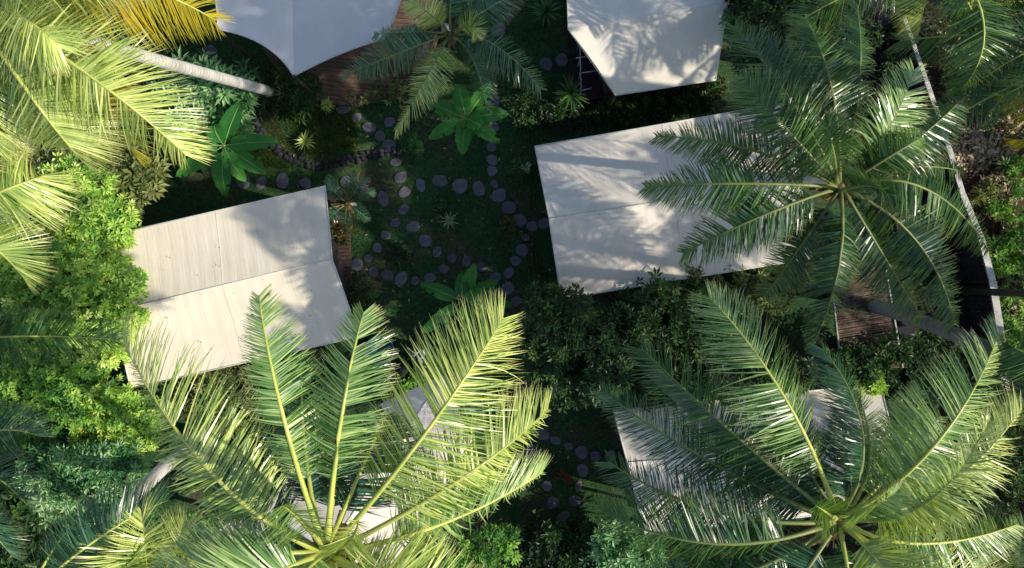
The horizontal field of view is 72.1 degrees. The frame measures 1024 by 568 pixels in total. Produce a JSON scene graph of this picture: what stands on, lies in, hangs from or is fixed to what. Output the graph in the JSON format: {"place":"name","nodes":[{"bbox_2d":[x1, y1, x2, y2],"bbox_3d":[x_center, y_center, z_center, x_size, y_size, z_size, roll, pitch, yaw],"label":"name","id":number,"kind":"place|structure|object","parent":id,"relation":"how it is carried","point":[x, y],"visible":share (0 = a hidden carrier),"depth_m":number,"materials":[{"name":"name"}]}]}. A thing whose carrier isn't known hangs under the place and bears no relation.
{"place":"outdoors","nodes":[
{"label":"outdoors","id":0,"kind":"place"},
{"bbox_2d":[0,0,1023,567],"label":"ground","id":1,"kind":"structure","parent":0,"point":[788,324],"depth_m":22.00,"materials":[{"name":"plant"}]},
{"bbox_2d":[0,397,54,560],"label":"coconut palm","id":2,"kind":"object","parent":1,"relation":"on","point":[8,431],"visible":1,"depth_m":15.61,"materials":[{"name":"green plant"}]},
{"bbox_2d":[0,126,83,294],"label":"coconut palm","id":3,"kind":"object","parent":1,"relation":"on","point":[15,188],"visible":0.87,"depth_m":11.37,"materials":[{"name":"green plant"}]},
{"bbox_2d":[0,342,111,451],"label":"leafy tree","id":4,"kind":"object","parent":1,"relation":"on","point":[47,389],"visible":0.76,"depth_m":18.80,"materials":[{"name":"green plant"}]},
{"bbox_2d":[0,299,135,374],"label":"coconut palm","id":5,"kind":"object","parent":1,"relation":"on","point":[77,338],"visible":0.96,"depth_m":15.58,"materials":[{"name":"green plant"}]},
{"bbox_2d":[2,151,143,276],"bbox_3d":[-12.242,-1.848,20.046,4.250,4.022,3.522,0,90,0],"label":"leafy tree","id":6,"kind":"object","parent":1,"relation":"on","point":[96,205],"visible":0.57,"depth_m":18.80,"materials":[{"name":"green plant"}]},
{"bbox_2d":[0,229,151,393],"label":"leafy tree","id":7,"kind":"object","parent":1,"relation":"on","point":[82,289],"visible":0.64,"depth_m":18.35,"materials":[{"name":"green plant"}]},
{"bbox_2d":[10,438,150,533],"bbox_3d":[-11.680,5.687,20.079,3.922,3.951,3.199,0,90,0],"label":"leafy bush","id":8,"kind":"object","parent":1,"relation":"on","point":[64,476],"visible":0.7,"depth_m":18.63,"materials":[{"name":"green plant"}]},
{"bbox_2d":[0,104,172,231],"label":"leafy tree","id":9,"kind":"object","parent":1,"relation":"on","point":[139,176],"visible":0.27,"depth_m":19.67,"materials":[{"name":"green plant"}]},
{"bbox_2d":[0,376,187,567],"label":"leafy bush","id":10,"kind":"object","parent":1,"relation":"on","point":[23,513],"visible":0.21,"depth_m":20.19,"materials":[{"name":"green plant"}]},
{"bbox_2d":[0,0,192,169],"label":"leafy bush","id":11,"kind":"object","parent":1,"relation":"on","point":[178,41],"visible":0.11,"depth_m":20.65,"materials":[{"name":"green plant"}]},
{"bbox_2d":[27,426,205,567],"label":"coconut palm","id":12,"kind":"object","parent":1,"relation":"on","point":[66,547],"visible":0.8,"depth_m":12.25,"materials":[{"name":"green plant"}]},
{"bbox_2d":[61,374,173,457],"bbox_3d":[-11.046,3.654,20.367,3.081,3.377,2.394,0,90,0],"label":"leafy tree","id":13,"kind":"object","parent":1,"relation":"on","point":[112,402],"visible":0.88,"depth_m":19.14,"materials":[{"name":"green plant"}]},
{"bbox_2d":[0,0,278,176],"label":"coconut palm","id":14,"kind":"object","parent":1,"relation":"on","point":[52,47],"visible":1,"depth_m":9.69,"materials":[{"name":"green plant"}]},
{"bbox_2d":[66,491,220,567],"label":"coconut palm","id":15,"kind":"object","parent":1,"relation":"on","point":[142,517],"visible":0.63,"depth_m":12.33,"materials":[{"name":"green plant"}]},
{"bbox_2d":[118,490,238,565],"bbox_3d":[-9.550,7.125,20.428,3.550,3.258,2.589,0,90,0],"label":"leafy bush","id":16,"kind":"object","parent":1,"relation":"on","point":[189,515],"visible":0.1,"depth_m":19.51,"materials":[{"name":"green plant"}]},
{"bbox_2d":[143,44,264,147],"bbox_3d":[-9.097,-5.456,21.011,3.576,2.109,3.129,0,90,0],"label":"leafy bush","id":17,"kind":"object","parent":1,"relation":"on","point":[216,99],"visible":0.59,"depth_m":20.47,"materials":[{"name":"green plant"}]},
{"bbox_2d":[176,102,278,196],"bbox_3d":[-8.239,-3.625,20.965,2.990,2.110,2.088,-38,90,0],"label":"banana plant","id":18,"kind":"object","parent":1,"relation":"on","point":[234,157],"visible":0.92,"depth_m":20.18,"materials":[{"name":"green plant"}]},
{"bbox_2d":[164,361,303,438],"bbox_3d":[-8.275,3.445,21.160,4.100,1.800,2.544,0,90,0],"label":"leafy bush","id":19,"kind":"object","parent":1,"relation":"on","point":[209,374],"visible":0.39,"depth_m":20.70,"materials":[{"name":"green plant"}]},
{"bbox_2d":[105,185,368,388],"bbox_3d":[-7.913,-0.120,20.480,6.533,2.841,4.757,-13,90,0],"label":"glamping tent","id":20,"kind":"object","parent":1,"relation":"on","point":[291,234],"visible":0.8,"depth_m":19.33,"materials":[{"name":"fabric"}]},
{"bbox_2d":[236,173,249,188],"bbox_3d":[-8.405,-3.214,21.969,0.431,0.062,0.497,0,90,0],"label":"stepping stone","id":21,"kind":"object","parent":1,"relation":"on","point":[242,184],"visible":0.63,"depth_m":21.95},
{"bbox_2d":[255,176,266,188],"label":"stepping stone","id":22,"kind":"object","parent":1,"relation":"on","point":[261,184],"visible":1,"depth_m":21.94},
{"bbox_2d":[276,173,288,188],"bbox_3d":[-7.173,-3.219,21.969,0.404,0.061,0.512,0,90,0],"label":"stepping stone","id":23,"kind":"object","parent":1,"relation":"on","point":[282,180],"visible":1,"depth_m":21.95,"materials":[{"name":"stone"}]},
{"bbox_2d":[253,59,326,125],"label":"leafy bush","id":24,"kind":"object","parent":1,"relation":"on","point":[296,97],"visible":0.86,"depth_m":21.22,"materials":[{"name":"green plant"}]},
{"bbox_2d":[254,102,353,169],"bbox_3d":[-6.685,-4.414,21.994,3.608,0.001,1.290,30,90,0],"label":"soil bed","id":25,"kind":"object","parent":1,"relation":"on","point":[274,125],"visible":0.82,"depth_m":21.99,"materials":[{"name":"soil"}]},
{"bbox_2d":[294,131,313,151],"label":"spiky plant","id":26,"kind":"object","parent":1,"relation":"on","point":[304,142],"visible":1,"depth_m":21.66,"materials":[{"name":"green plant"}]},
{"bbox_2d":[319,96,333,113],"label":"spiky plant","id":27,"kind":"object","parent":1,"relation":"on","point":[327,105],"visible":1,"depth_m":21.67,"materials":[{"name":"green plant"}]},
{"bbox_2d":[215,0,441,106],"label":"stretch tent","id":28,"kind":"object","parent":1,"relation":"on","point":[328,39],"visible":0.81,"depth_m":19.37,"materials":[{"name":"fabric"}]},
{"bbox_2d":[118,283,552,567],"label":"coconut palm","id":29,"kind":"object","parent":1,"relation":"on","point":[346,442],"visible":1,"depth_m":9.45,"materials":[{"name":"green plant"}]},
{"bbox_2d":[331,223,355,246],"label":"leafy bush","id":30,"kind":"object","parent":1,"relation":"on","point":[341,240],"visible":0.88,"depth_m":21.33,"materials":[{"name":"green plant"}]},
{"bbox_2d":[219,376,470,566],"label":"glamping tent","id":31,"kind":"object","parent":1,"relation":"on","point":[417,398],"visible":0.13,"depth_m":19.12,"materials":[{"name":"fabric"}]},
{"bbox_2d":[324,170,375,234],"bbox_3d":[-4.854,-2.445,21.380,1.560,1.364,2.022,0,90,0],"label":"dwarf palm","id":32,"kind":"object","parent":1,"relation":"on","point":[354,191],"visible":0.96,"depth_m":20.91,"materials":[{"name":"green plant"}]},
{"bbox_2d":[349,258,362,270],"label":"stepping stone","id":33,"kind":"object","parent":1,"relation":"on","point":[357,264],"visible":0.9,"depth_m":21.94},
{"bbox_2d":[345,269,380,326],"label":"leafy bush","id":34,"kind":"object","parent":1,"relation":"on","point":[362,289],"visible":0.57,"depth_m":21.35,"materials":[{"name":"green plant"}]},
{"bbox_2d":[362,122,375,132],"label":"stepping stone","id":35,"kind":"object","parent":1,"relation":"on","point":[367,127],"visible":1,"depth_m":21.95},
{"bbox_2d":[364,335,397,365],"bbox_3d":[-4.065,2.033,21.730,0.934,0.460,0.934,-45,90,0],"label":"plastic tub","id":36,"kind":"object","parent":1,"relation":"on","point":[391,345],"visible":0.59,"depth_m":21.90,"materials":[{"name":"plastic"}]},
{"bbox_2d":[377,191,388,206],"bbox_3d":[-4.030,-2.662,21.969,0.384,0.061,0.511,0,90,0],"label":"stepping stone","id":37,"kind":"object","parent":1,"relation":"on","point":[382,198],"visible":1,"depth_m":21.94,"materials":[{"name":"stone"}]},
{"bbox_2d":[348,65,420,107],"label":"leafy bush","id":38,"kind":"object","parent":1,"relation":"on","point":[390,86],"visible":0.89,"depth_m":21.52,"materials":[{"name":"green plant"}]},
{"bbox_2d":[382,139,395,151],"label":"stepping stone","id":39,"kind":"object","parent":1,"relation":"on","point":[388,143],"visible":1,"depth_m":21.94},
{"bbox_2d":[337,361,440,402],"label":"leafy bush","id":40,"kind":"object","parent":1,"relation":"on","point":[409,383],"visible":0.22,"depth_m":21.26,"materials":[{"name":"green plant"}]},
{"bbox_2d":[385,241,413,268],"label":"leafy bush","id":41,"kind":"object","parent":1,"relation":"on","point":[401,260],"visible":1,"depth_m":21.61,"materials":[{"name":"green plant"}]},
{"bbox_2d":[394,171,406,182],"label":"stepping stone","id":42,"kind":"object","parent":1,"relation":"on","point":[398,176],"visible":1,"depth_m":21.94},
{"bbox_2d":[394,271,406,285],"bbox_3d":[-3.473,-0.175,21.969,0.401,0.061,0.466,0,90,0],"label":"stepping stone","id":43,"kind":"object","parent":1,"relation":"on","point":[401,276],"visible":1,"depth_m":21.94,"materials":[{"name":"stone"}]},
{"bbox_2d":[389,342,433,382],"bbox_3d":[-3.074,2.413,21.398,1.849,1.315,0.834,-42,90,0],"label":"motor scooter","id":44,"kind":"object","parent":1,"relation":"on","point":[404,367],"visible":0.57,"depth_m":21.15,"materials":[{"name":"plastic"}]},
{"bbox_2d":[405,220,419,232],"bbox_3d":[-3.103,-1.792,21.969,0.468,0.061,0.382,0,90,0],"label":"stepping stone","id":45,"kind":"object","parent":1,"relation":"on","point":[412,226],"visible":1,"depth_m":21.94,"materials":[{"name":"stone"}]},
{"bbox_2d":[406,131,423,148],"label":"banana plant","id":46,"kind":"object","parent":1,"relation":"on","point":[417,143],"visible":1,"depth_m":21.42,"materials":[{"name":"green plant"}]},
{"bbox_2d":[272,95,575,527],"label":"lawn litter","id":47,"kind":"object","parent":1,"relation":"on","point":[464,256],"visible":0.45,"depth_m":21.94,"materials":[{"name":"brown plant"}]},
{"bbox_2d":[419,235,431,246],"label":"stepping stone","id":48,"kind":"object","parent":1,"relation":"on","point":[425,241],"visible":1,"depth_m":21.94,"materials":[{"name":"stone"}]},
{"bbox_2d":[432,175,447,186],"bbox_3d":[-2.247,-3.220,21.969,0.494,0.062,0.362,0,90,0],"label":"stepping stone","id":49,"kind":"object","parent":1,"relation":"on","point":[439,180],"visible":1,"depth_m":21.94,"materials":[{"name":"stone"}]},
{"bbox_2d":[341,0,547,139],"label":"young palm","id":50,"kind":"object","parent":1,"relation":"on","point":[448,31],"visible":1,"depth_m":17.42,"materials":[{"name":"green plant"}]},
{"bbox_2d":[429,197,462,230],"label":"spiky plant","id":51,"kind":"object","parent":1,"relation":"on","point":[443,211],"visible":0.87,"depth_m":21.47,"materials":[{"name":"green plant"}]},
{"bbox_2d":[452,179,467,193],"bbox_3d":[-1.628,-3.045,21.969,0.489,0.061,0.488,0,90,0],"label":"stepping stone","id":52,"kind":"object","parent":1,"relation":"on","point":[459,186],"visible":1,"depth_m":21.94,"materials":[{"name":"stone"}]},
{"bbox_2d":[420,264,512,333],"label":"banana plant","id":53,"kind":"object","parent":1,"relation":"on","point":[465,282],"visible":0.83,"depth_m":20.48,"materials":[{"name":"green plant"}]},
{"bbox_2d":[426,82,508,154],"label":"banana plant","id":54,"kind":"object","parent":1,"relation":"on","point":[476,121],"visible":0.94,"depth_m":20.27,"materials":[{"name":"green plant"}]},
{"bbox_2d":[429,517,522,567],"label":"leafy bush","id":55,"kind":"object","parent":1,"relation":"on","point":[481,546],"visible":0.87,"depth_m":18.89,"materials":[{"name":"green plant"}]},
{"bbox_2d":[473,180,484,195],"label":"stepping stone","id":56,"kind":"object","parent":1,"relation":"on","point":[480,191],"visible":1,"depth_m":21.94,"materials":[{"name":"stone"}]},
{"bbox_2d":[491,188,505,202],"bbox_3d":[-0.417,-2.761,21.969,0.470,0.061,0.444,0,90,0],"label":"stepping stone","id":57,"kind":"object","parent":1,"relation":"on","point":[498,195],"visible":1,"depth_m":21.94,"materials":[{"name":"stone"}]},
{"bbox_2d":[495,215,517,241],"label":"leafy bush","id":58,"kind":"object","parent":1,"relation":"on","point":[500,230],"visible":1,"depth_m":21.46,"materials":[{"name":"green plant"}]},
{"bbox_2d":[501,282,513,295],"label":"stepping stone","id":59,"kind":"object","parent":1,"relation":"on","point":[507,288],"visible":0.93,"depth_m":21.94,"materials":[{"name":"stone"}]},
{"bbox_2d":[502,201,515,213],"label":"stepping stone","id":60,"kind":"object","parent":1,"relation":"on","point":[508,207],"visible":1,"depth_m":21.94,"materials":[{"name":"stone"}]},
{"bbox_2d":[513,214,526,226],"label":"stepping stone","id":61,"kind":"object","parent":1,"relation":"on","point":[521,220],"visible":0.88,"depth_m":21.94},
{"bbox_2d":[516,244,527,256],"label":"stepping stone","id":62,"kind":"object","parent":1,"relation":"on","point":[520,251],"visible":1,"depth_m":21.95,"materials":[{"name":"stone"}]},
{"bbox_2d":[510,155,550,297],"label":"leafy bush","id":63,"kind":"object","parent":1,"relation":"on","point":[521,157],"visible":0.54,"depth_m":21.54,"materials":[{"name":"green plant"}]},
{"bbox_2d":[535,428,549,439],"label":"stepping stone","id":64,"kind":"object","parent":1,"relation":"on","point":[543,434],"visible":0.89,"depth_m":21.94,"materials":[{"name":"stone"}]},
{"bbox_2d":[540,58,552,70],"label":"stepping stone","id":65,"kind":"object","parent":1,"relation":"on","point":[546,64],"visible":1,"depth_m":21.94,"materials":[{"name":"stone"}]},
{"bbox_2d":[530,0,563,26],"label":"spiky plant","id":66,"kind":"object","parent":1,"relation":"on","point":[545,12],"visible":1,"depth_m":20.85,"materials":[{"name":"green plant"}]},
{"bbox_2d":[547,496,558,508],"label":"stepping stone","id":67,"kind":"object","parent":1,"relation":"on","point":[552,502],"visible":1,"depth_m":21.94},
{"bbox_2d":[498,509,613,567],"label":"leafy bush","id":68,"kind":"object","parent":1,"relation":"on","point":[566,543],"visible":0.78,"depth_m":20.82,"materials":[{"name":"green plant"}]},
{"bbox_2d":[505,91,607,139],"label":"leafy bush","id":69,"kind":"object","parent":1,"relation":"on","point":[521,107],"visible":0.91,"depth_m":21.37,"materials":[{"name":"green plant"}]},
{"bbox_2d":[545,462,576,486],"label":"red flower plant","id":70,"kind":"object","parent":1,"relation":"on","point":[564,475],"visible":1,"depth_m":21.66,"materials":[{"name":"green plant"}]},
{"bbox_2d":[556,53,567,66],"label":"stepping stone","id":71,"kind":"object","parent":1,"relation":"on","point":[561,59],"visible":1,"depth_m":21.94,"materials":[{"name":"stone"}]},
{"bbox_2d":[555,73,588,111],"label":"spiky plant","id":72,"kind":"object","parent":1,"relation":"on","point":[570,93],"visible":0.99,"depth_m":20.74,"materials":[{"name":"green plant"}]},
{"bbox_2d":[568,495,580,505],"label":"stepping stone","id":73,"kind":"object","parent":1,"relation":"on","point":[574,500],"visible":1,"depth_m":21.94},
{"bbox_2d":[575,445,587,458],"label":"stepping stone","id":74,"kind":"object","parent":1,"relation":"on","point":[581,451],"visible":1,"depth_m":21.94,"materials":[{"name":"stone"}]},
{"bbox_2d":[577,464,587,476],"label":"stepping stone","id":75,"kind":"object","parent":1,"relation":"on","point":[582,470],"visible":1,"depth_m":21.94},
{"bbox_2d":[514,280,663,413],"bbox_3d":[2.096,1.746,20.060,4.122,3.996,3.769,0,90,0],"label":"leafy tree","id":76,"kind":"object","parent":1,"relation":"on","point":[558,346],"visible":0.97,"depth_m":18.78,"materials":[{"name":"green plant"}]},
{"bbox_2d":[578,515,669,567],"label":"leafy bush","id":77,"kind":"object","parent":1,"relation":"on","point":[626,559],"visible":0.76,"depth_m":19.98,"materials":[{"name":"green plant"}]},
{"bbox_2d":[567,0,727,107],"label":"glamping tent","id":78,"kind":"object","parent":1,"relation":"on","point":[607,55],"visible":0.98,"depth_m":19.00,"materials":[{"name":"fabric"}]},
{"bbox_2d":[600,88,725,127],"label":"croton hedge","id":79,"kind":"object","parent":1,"relation":"on","point":[701,107],"visible":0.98,"depth_m":21.29,"materials":[{"name":"green plant"}]},
{"bbox_2d":[600,72,735,117],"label":"croton hedge","id":80,"kind":"object","parent":1,"relation":"on","point":[710,86],"visible":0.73,"depth_m":21.28,"materials":[{"name":"green plant"}]},
{"bbox_2d":[534,103,811,296],"bbox_3d":[4.995,-2.360,20.340,8.137,3.121,4.410,-10,90,0],"label":"glamping tent","id":81,"kind":"object","parent":1,"relation":"on","point":[604,251],"visible":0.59,"depth_m":19.20,"materials":[{"name":"fabric"}]},
{"bbox_2d":[605,267,762,378],"bbox_3d":[4.787,1.250,20.382,4.450,3.351,3.455,0,90,0],"label":"leafy tree","id":82,"kind":"object","parent":1,"relation":"on","point":[676,333],"visible":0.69,"depth_m":19.23,"materials":[{"name":"green plant"}]},
{"bbox_2d":[674,260,815,315],"bbox_3d":[6.383,-0.023,20.664,4.409,2.793,1.886,0,90,0],"label":"hedge","id":83,"kind":"object","parent":1,"relation":"on","point":[739,278],"visible":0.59,"depth_m":19.64,"materials":[{"name":"green plant"}]},
{"bbox_2d":[612,384,895,534],"bbox_3d":[7.321,4.865,20.340,8.761,3.119,3.642,-6,90,0],"label":"glamping tent","id":84,"kind":"object","parent":1,"relation":"on","point":[878,401],"visible":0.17,"depth_m":19.20,"materials":[{"name":"fabric"}]},
{"bbox_2d":[635,347,879,412],"bbox_3d":[6.851,2.587,20.355,6.987,3.398,1.453,-5,90,0],"label":"leafy tree","id":85,"kind":"object","parent":1,"relation":"on","point":[804,372],"visible":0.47,"depth_m":19.04,"materials":[{"name":"green plant"}]},
{"bbox_2d":[718,0,867,93],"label":"leafy tree","id":86,"kind":"object","parent":1,"relation":"on","point":[753,12],"visible":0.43,"depth_m":18.26,"materials":[{"name":"green plant"}]},
{"bbox_2d":[589,278,1023,567],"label":"coconut palm","id":87,"kind":"object","parent":1,"relation":"on","point":[891,479],"visible":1,"depth_m":11.96,"materials":[{"name":"green plant"}]},
{"bbox_2d":[635,0,994,349],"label":"coconut palm","id":88,"kind":"object","parent":1,"relation":"on","point":[900,147],"visible":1,"depth_m":13.67,"materials":[{"name":"green plant"}]},
{"bbox_2d":[668,439,972,567],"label":"leafy bush","id":89,"kind":"object","parent":1,"relation":"on","point":[849,547],"visible":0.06,"depth_m":21.06,"materials":[{"name":"green plant"}]},
{"bbox_2d":[809,250,903,367],"bbox_3d":[9.746,0.754,20.773,1.799,2.455,3.434,-8,90,0],"label":"slatted pergola","id":90,"kind":"object","parent":1,"relation":"on","point":[854,322],"visible":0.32,"depth_m":19.59,"materials":[{"name":"brown wood"}]},
{"bbox_2d":[855,365,889,396],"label":"leafy bush","id":91,"kind":"object","parent":1,"relation":"on","point":[881,384],"visible":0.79,"depth_m":19.29,"materials":[{"name":"green plant"}]},
{"bbox_2d":[801,15,959,342],"bbox_3d":[11.273,-2.974,21.069,3.925,1.862,10.315,-11,90,0],"label":"leafy bush","id":92,"kind":"object","parent":1,"relation":"on","point":[889,30],"visible":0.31,"depth_m":21.19,"materials":[{"name":"green plant"}]},
{"bbox_2d":[815,327,947,414],"bbox_3d":[10.615,2.494,20.449,3.939,3.212,2.684,0,90,0],"label":"leafy bush","id":93,"kind":"object","parent":1,"relation":"on","point":[863,358],"visible":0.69,"depth_m":19.53,"materials":[{"name":"green plant"}]},
{"bbox_2d":[779,0,1023,100],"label":"coconut palm","id":94,"kind":"object","parent":1,"relation":"on","point":[974,13],"visible":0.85,"depth_m":14.31,"materials":[{"name":"green plant"}]},
{"bbox_2d":[825,290,1023,424],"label":"coconut palm","id":95,"kind":"object","parent":1,"relation":"on","point":[1013,364],"visible":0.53,"depth_m":12.44,"materials":[{"name":"green plant"}]},
{"bbox_2d":[879,16,1008,404],"bbox_3d":[13.327,-2.167,21.372,0.805,1.235,12.080,-15,90,0],"label":"boundary fence","id":96,"kind":"object","parent":1,"relation":"on","point":[977,276],"visible":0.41,"depth_m":21.11,"materials":[{"name":"concrete"}]},
{"bbox_2d":[886,0,1023,138],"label":"coconut palm","id":97,"kind":"object","parent":1,"relation":"on","point":[1008,87],"visible":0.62,"depth_m":15.29,"materials":[{"name":"green plant"}]},
{"bbox_2d":[913,334,1023,567],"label":"leafy bush","id":98,"kind":"object","parent":1,"relation":"on","point":[1014,486],"visible":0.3,"depth_m":20.36,"materials":[{"name":"green plant"}]},
{"bbox_2d":[936,3,1023,133],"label":"leafy bush","id":99,"kind":"object","parent":1,"relation":"on","point":[987,126],"visible":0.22,"depth_m":20.94,"materials":[{"name":"green plant"}]},
{"bbox_2d":[957,500,1023,567],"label":"coconut palm","id":100,"kind":"object","parent":1,"relation":"on","point":[1017,554],"visible":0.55,"depth_m":14.38,"materials":[{"name":"green plant"}]},
{"bbox_2d":[961,281,1023,296],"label":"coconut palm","id":101,"kind":"object","parent":1,"relation":"on","point":[965,291],"visible":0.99,"depth_m":20.55,"materials":[{"name":"grey plant"}]},
{"bbox_2d":[968,112,1023,206],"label":"leafy bush","id":102,"kind":"object","parent":1,"relation":"on","point":[978,196],"visible":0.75,"depth_m":21.48,"materials":[{"name":"green plant"}]},
{"bbox_2d":[980,154,1023,352],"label":"leafy bush","id":103,"kind":"object","parent":1,"relation":"on","point":[1010,238],"visible":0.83,"depth_m":21.30,"materials":[{"name":"green plant"}]},
{"bbox_2d":[992,152,1019,177],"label":"spiky plant","id":104,"kind":"object","parent":1,"relation":"on","point":[1006,164],"visible":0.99,"depth_m":21.40,"materials":[{"name":"green plant"}]},
{"bbox_2d":[996,87,1023,157],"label":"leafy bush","id":105,"kind":"object","parent":1,"relation":"on","point":[1017,141],"visible":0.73,"depth_m":15.04,"materials":[{"name":"green plant"}]},
{"bbox_2d":[871,276,921,358],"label":"pavement","id":106,"kind":"structure","parent":0,"point":[904,329],"depth_m":21.90,"materials":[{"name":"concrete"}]},
{"bbox_2d":[839,0,988,408],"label":"path","id":107,"kind":"structure","parent":0,"point":[965,321],"depth_m":21.99,"materials":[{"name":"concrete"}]},
{"bbox_2d":[924,21,1023,319],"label":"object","id":108,"kind":"object","parent":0,"point":[975,157],"visible":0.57,"depth_m":21.91,"materials":[{"name":"brown plant"}]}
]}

